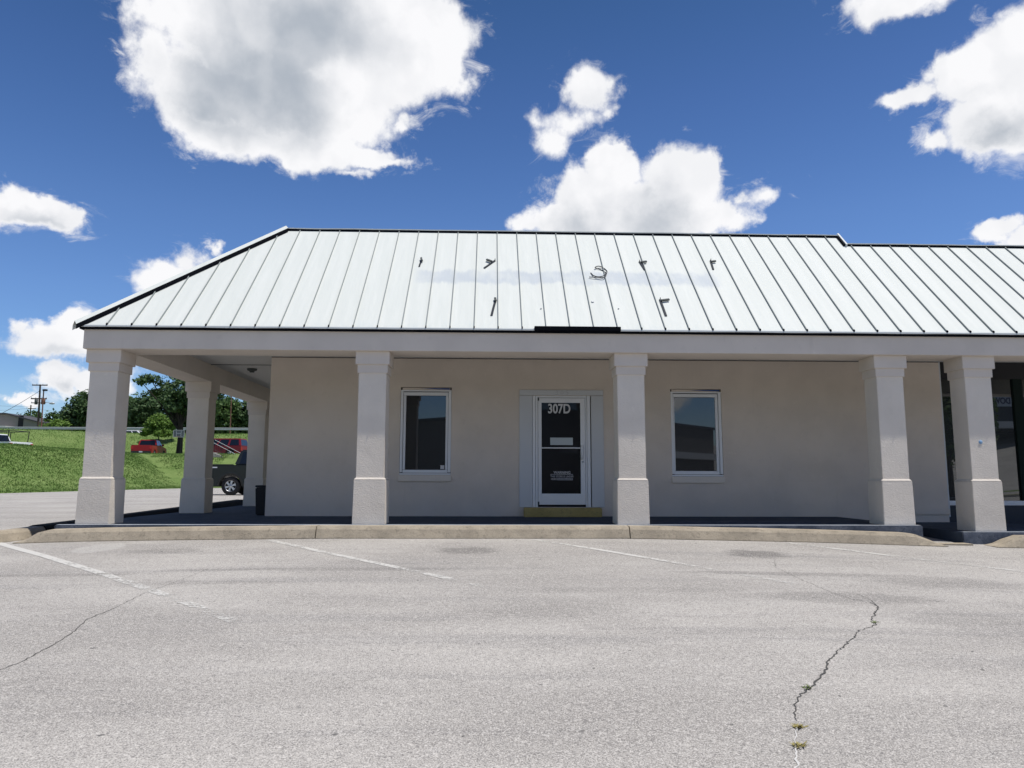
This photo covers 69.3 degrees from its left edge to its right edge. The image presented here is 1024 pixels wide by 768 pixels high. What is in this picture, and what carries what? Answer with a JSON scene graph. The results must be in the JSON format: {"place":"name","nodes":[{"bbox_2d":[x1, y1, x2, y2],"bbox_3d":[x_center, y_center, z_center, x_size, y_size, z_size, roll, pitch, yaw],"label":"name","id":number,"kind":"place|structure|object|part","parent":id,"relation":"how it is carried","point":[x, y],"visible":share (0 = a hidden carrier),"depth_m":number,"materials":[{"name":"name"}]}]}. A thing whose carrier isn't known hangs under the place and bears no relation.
{"place":"outdoors","nodes":[
{"label":"outdoors","id":0,"kind":"place"},
{"bbox_2d":[0,428,247,492],"bbox_3d":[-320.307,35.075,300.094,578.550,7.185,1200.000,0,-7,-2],"label":"grass bank","id":1,"kind":"structure","parent":0,"point":[171,473],"depth_m":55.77,"materials":[{"name":"green plant"}]},
{"bbox_2d":[0,430,32,444],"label":"pickup truck","id":2,"kind":"object","parent":1,"relation":"on","point":[4,438],"visible":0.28,"depth_m":53.68,"materials":[{"name":"white paint"}]},
{"bbox_3d":[-37.009,3.928,53.563,0.184,0.479,1.551,-1,-8,12],"label":"window","id":3,"kind":"part","parent":2,"relation":"part of","materials":[{"name":"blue glass"}]},
{"bbox_2d":[0,413,53,426],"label":"warehouse","id":4,"kind":"structure","parent":1,"relation":"on","point":[10,420],"depth_m":149.19,"materials":[{"name":"grey metal"}]},
{"bbox_2d":[18,416,23,426],"bbox_3d":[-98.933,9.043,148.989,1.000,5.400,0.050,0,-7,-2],"label":"door","id":5,"kind":"structure","parent":4,"relation":"in","point":[20,421],"depth_m":149.13,"materials":[{"name":"black metal"}]},
{"bbox_2d":[16,408,40,417],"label":"background tree","id":6,"kind":"object","parent":1,"relation":"on","point":[33,412],"visible":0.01,"depth_m":159.37,"materials":[{"name":"green plant"}]},
{"bbox_2d":[31,384,54,426],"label":"utility pole","id":7,"kind":"object","parent":1,"relation":"on","point":[37,401],"visible":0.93,"depth_m":125.91,"materials":[{"name":"brown wood"}]},
{"bbox_2d":[41,389,47,426],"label":"lamp post","id":8,"kind":"object","parent":1,"relation":"on","point":[43,390],"visible":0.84,"depth_m":120.13,"materials":[{"name":"grey"}]},
{"bbox_2d":[43,408,58,421],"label":"background tree","id":9,"kind":"object","parent":1,"relation":"on","point":[48,418],"visible":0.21,"depth_m":155.34,"materials":[{"name":"green plant"}]},
{"bbox_2d":[35,418,71,430],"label":"bushy tree","id":10,"kind":"object","parent":1,"relation":"on","point":[59,423],"visible":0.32,"depth_m":125.95,"materials":[{"name":"green plant"}]},
{"bbox_2d":[55,389,88,430],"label":"round tree","id":11,"kind":"object","parent":1,"relation":"on","point":[74,412],"visible":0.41,"depth_m":129.29,"materials":[{"name":"green plant"}]},
{"bbox_2d":[0,427,247,429],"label":"guardrail","id":12,"kind":"object","parent":1,"relation":"on","point":[84,428],"visible":0.19,"depth_m":109.35,"materials":[{"name":"silver metal"}]},
{"bbox_2d":[127,390,168,430],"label":"dense tree","id":13,"kind":"object","parent":1,"relation":"on","point":[143,409],"visible":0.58,"depth_m":126.06,"materials":[{"name":"green plant"}]},
{"bbox_2d":[131,440,166,452],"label":"pickup truck","id":14,"kind":"object","parent":1,"relation":"on","point":[148,446],"visible":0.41,"depth_m":73.67,"materials":[{"name":"red paint"}]},
{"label":"window","id":15,"kind":"part","parent":14,"relation":"part of","materials":[{"name":"black glass"}]},
{"bbox_2d":[139,413,176,439],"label":"sapling","id":16,"kind":"object","parent":1,"relation":"on","point":[158,425],"visible":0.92,"depth_m":97.81,"materials":[{"name":"green plant"}]},
{"bbox_2d":[173,430,184,452],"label":"sign","id":17,"kind":"object","parent":1,"relation":"on","point":[178,433],"visible":0.97,"depth_m":72.94,"materials":[{"name":"grey metal"}]},
{"bbox_2d":[132,373,229,452],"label":"oak tree","id":18,"kind":"object","parent":1,"relation":"on","point":[174,399],"visible":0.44,"depth_m":76.62,"materials":[{"name":"green plant"}]},
{"bbox_2d":[214,443,234,457],"bbox_3d":[-23.836,5.705,61.027,2.036,1.959,0.040,0,-7,-2],"label":"stair railing","id":19,"kind":"object","parent":1,"relation":"on","point":[221,454],"visible":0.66,"depth_m":61.05,"materials":[{"name":"grey metal"}]},
{"bbox_2d":[214,440,239,454],"bbox_3d":[-23.844,5.739,62.233,2.331,2.093,0.040,0,-7,-2],"label":"stair railing","id":20,"kind":"object","parent":1,"relation":"on","point":[227,448],"visible":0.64,"depth_m":62.25,"materials":[{"name":"grey metal"}]},
{"bbox_2d":[214,395,241,433],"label":"dense tree","id":21,"kind":"object","parent":1,"relation":"on","point":[222,419],"visible":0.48,"depth_m":123.76,"materials":[{"name":"green plant"}]},
{"bbox_2d":[213,438,246,453],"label":"sports utility vehicle","id":22,"kind":"object","parent":1,"relation":"on","point":[238,444],"visible":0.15,"depth_m":73.95,"materials":[{"name":"red paint"}]},
{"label":"window","id":23,"kind":"part","parent":22,"relation":"part of","materials":[{"name":"black glass"}]},
{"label":"window","id":24,"kind":"part","parent":22,"relation":"part of","materials":[{"name":"black glass"}]},
{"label":"window","id":25,"kind":"part","parent":22,"relation":"part of","materials":[{"name":"blue glass"}]},
{"bbox_2d":[229,396,231,433],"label":"thin pole","id":26,"kind":"object","parent":1,"relation":"on","point":[230,414],"visible":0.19,"depth_m":111.46,"materials":[{"name":"brown"}]},
{"bbox_2d":[231,401,248,433],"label":"dense tree","id":27,"kind":"object","parent":1,"relation":"on","point":[242,417],"visible":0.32,"depth_m":125.66,"materials":[{"name":"green plant"}]},
{"bbox_2d":[126,430,141,432],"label":"car","id":28,"kind":"object","parent":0,"point":[132,431],"visible":0.02,"depth_m":115.42,"materials":[{"name":"white paint"}]},
{"bbox_2d":[213,454,239,487],"bbox_3d":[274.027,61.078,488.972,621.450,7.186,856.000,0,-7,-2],"label":"grass slope","id":29,"kind":"structure","parent":0,"point":[232,459],"depth_m":60.50,"materials":[{"name":"green plant"}]},
{"bbox_2d":[54,506,922,536],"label":"pavement","id":30,"kind":"structure","parent":0,"point":[238,516],"depth_m":12.71,"materials":[{"name":"concrete"}]},
{"bbox_2d":[255,485,265,514],"bbox_3d":[-4.973,2.326,14.845,0.280,0.590,0.380,0,-7,-2],"label":"waste bin","id":31,"kind":"object","parent":30,"relation":"on","point":[260,493],"visible":0.51,"depth_m":14.68,"materials":[{"name":"black plastic"}]},
{"bbox_2d":[72,226,1023,531],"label":"shop building","id":32,"kind":"structure","parent":30,"relation":"on","point":[374,376],"depth_m":14.12,"materials":[{"name":"beige paint"}]},
{"bbox_2d":[398,388,451,480],"bbox_3d":[-1.716,0.999,14.754,1.035,1.863,0.230,0,-7,-2],"label":"window","id":33,"kind":"structure","parent":32,"relation":"in","point":[425,422],"depth_m":14.72,"materials":[{"name":"white paint"}]},
{"bbox_2d":[519,390,604,506],"bbox_3d":[0.986,1.279,14.753,1.681,2.319,0.189,0,-7,-2],"label":"entrance door","id":34,"kind":"structure","parent":32,"relation":"in","point":[560,437],"depth_m":14.73,"materials":[{"name":"grey"}]},
{"bbox_2d":[590,266,606,277],"bbox_3d":[1.591,-2.059,13.595,0.303,0.325,0.361,-2,-8,14],"label":"loose cable","id":35,"kind":"object","parent":32,"relation":"on","point":[599,276],"visible":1,"depth_m":13.50,"materials":[{"name":"grey plastic"}]},
{"bbox_2d":[670,389,724,482],"bbox_3d":[3.703,1.044,14.919,1.056,1.881,0.230,0,-7,-2],"label":"window","id":36,"kind":"structure","parent":32,"relation":"in","point":[696,422],"depth_m":14.89,"materials":[{"name":"white paint"}]},
{"bbox_2d":[0,488,1023,767],"bbox_3d":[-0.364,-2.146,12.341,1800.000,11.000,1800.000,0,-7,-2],"label":"parking lot","id":37,"kind":"structure","parent":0,"point":[426,654],"depth_m":5.36,"materials":[{"name":"grey asphalt"}]},
{"bbox_2d":[0,526,45,542],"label":"kerb","id":38,"kind":"structure","parent":37,"relation":"on","point":[15,534],"depth_m":11.49,"materials":[{"name":"concrete"}]},
{"bbox_2d":[28,499,242,529],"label":"kerb","id":39,"kind":"structure","parent":37,"relation":"on","point":[50,526],"depth_m":16.29,"materials":[{"name":"grey concrete"}]},
{"bbox_2d":[12,525,318,543],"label":"kerb","id":40,"kind":"structure","parent":37,"relation":"on","point":[178,533],"depth_m":11.10,"materials":[{"name":"concrete"}]},
{"bbox_2d":[212,450,246,494],"bbox_3d":[-9.967,3.744,31.302,5.605,1.860,2.280,0,-7,-2],"label":"pickup truck","id":41,"kind":"object","parent":37,"relation":"on","point":[228,479],"visible":0.34,"depth_m":30.31,"materials":[{"name":"black paint"}]},
{"bbox_3d":[-10.631,3.042,30.531,1.117,0.493,0.143,0,-7,-2],"label":"window","id":42,"kind":"part","parent":41,"relation":"part of","materials":[{"name":"black glass"}]},
{"bbox_2d":[316,525,629,538],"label":"kerb","id":43,"kind":"structure","parent":37,"relation":"on","point":[472,531],"depth_m":11.25,"materials":[{"name":"concrete"}]},
{"bbox_2d":[627,525,948,546],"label":"kerb","id":44,"kind":"structure","parent":37,"relation":"on","point":[765,534],"depth_m":11.38,"materials":[{"name":"concrete"}]},
{"bbox_2d":[790,741,806,747],"bbox_3d":[1.451,1.822,3.742,0.115,0.020,0.085,0,-7,-2],"label":"weed","id":45,"kind":"object","parent":37,"relation":"on","point":[798,744],"visible":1,"depth_m":3.75,"materials":[{"name":"yellow"}]},
{"bbox_2d":[789,723,808,727],"bbox_3d":[1.547,1.839,3.984,0.130,0.018,0.082,0,-7,-2],"label":"weed","id":46,"kind":"object","parent":37,"relation":"on","point":[798,726],"visible":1,"depth_m":4.00,"materials":[{"name":"yellow"}]},
{"bbox_2d":[939,543,972,545],"bbox_3d":[6.902,2.551,11.720,0.650,0.062,0.240,0,-7,-2],"label":"gutter lip","id":47,"kind":"object","parent":37,"relation":"on","point":[962,544],"visible":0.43,"depth_m":11.61,"materials":[{"name":"grey concrete"}]},
{"bbox_2d":[985,535,1023,547],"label":"kerb","id":48,"kind":"structure","parent":37,"relation":"on","point":[1014,541],"depth_m":11.52,"materials":[{"name":"concrete"}]},
{"bbox_2d":[0,0,1023,417],"label":"sky","id":49,"kind":"structure","parent":0,"point":[144,143],"materials":[{"name":"blue"}]},
{"bbox_2d":[916,522,1023,543],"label":"pavement","id":50,"kind":"structure","parent":0,"point":[948,531],"depth_m":12.27,"materials":[{"name":"paint"}]}
]}

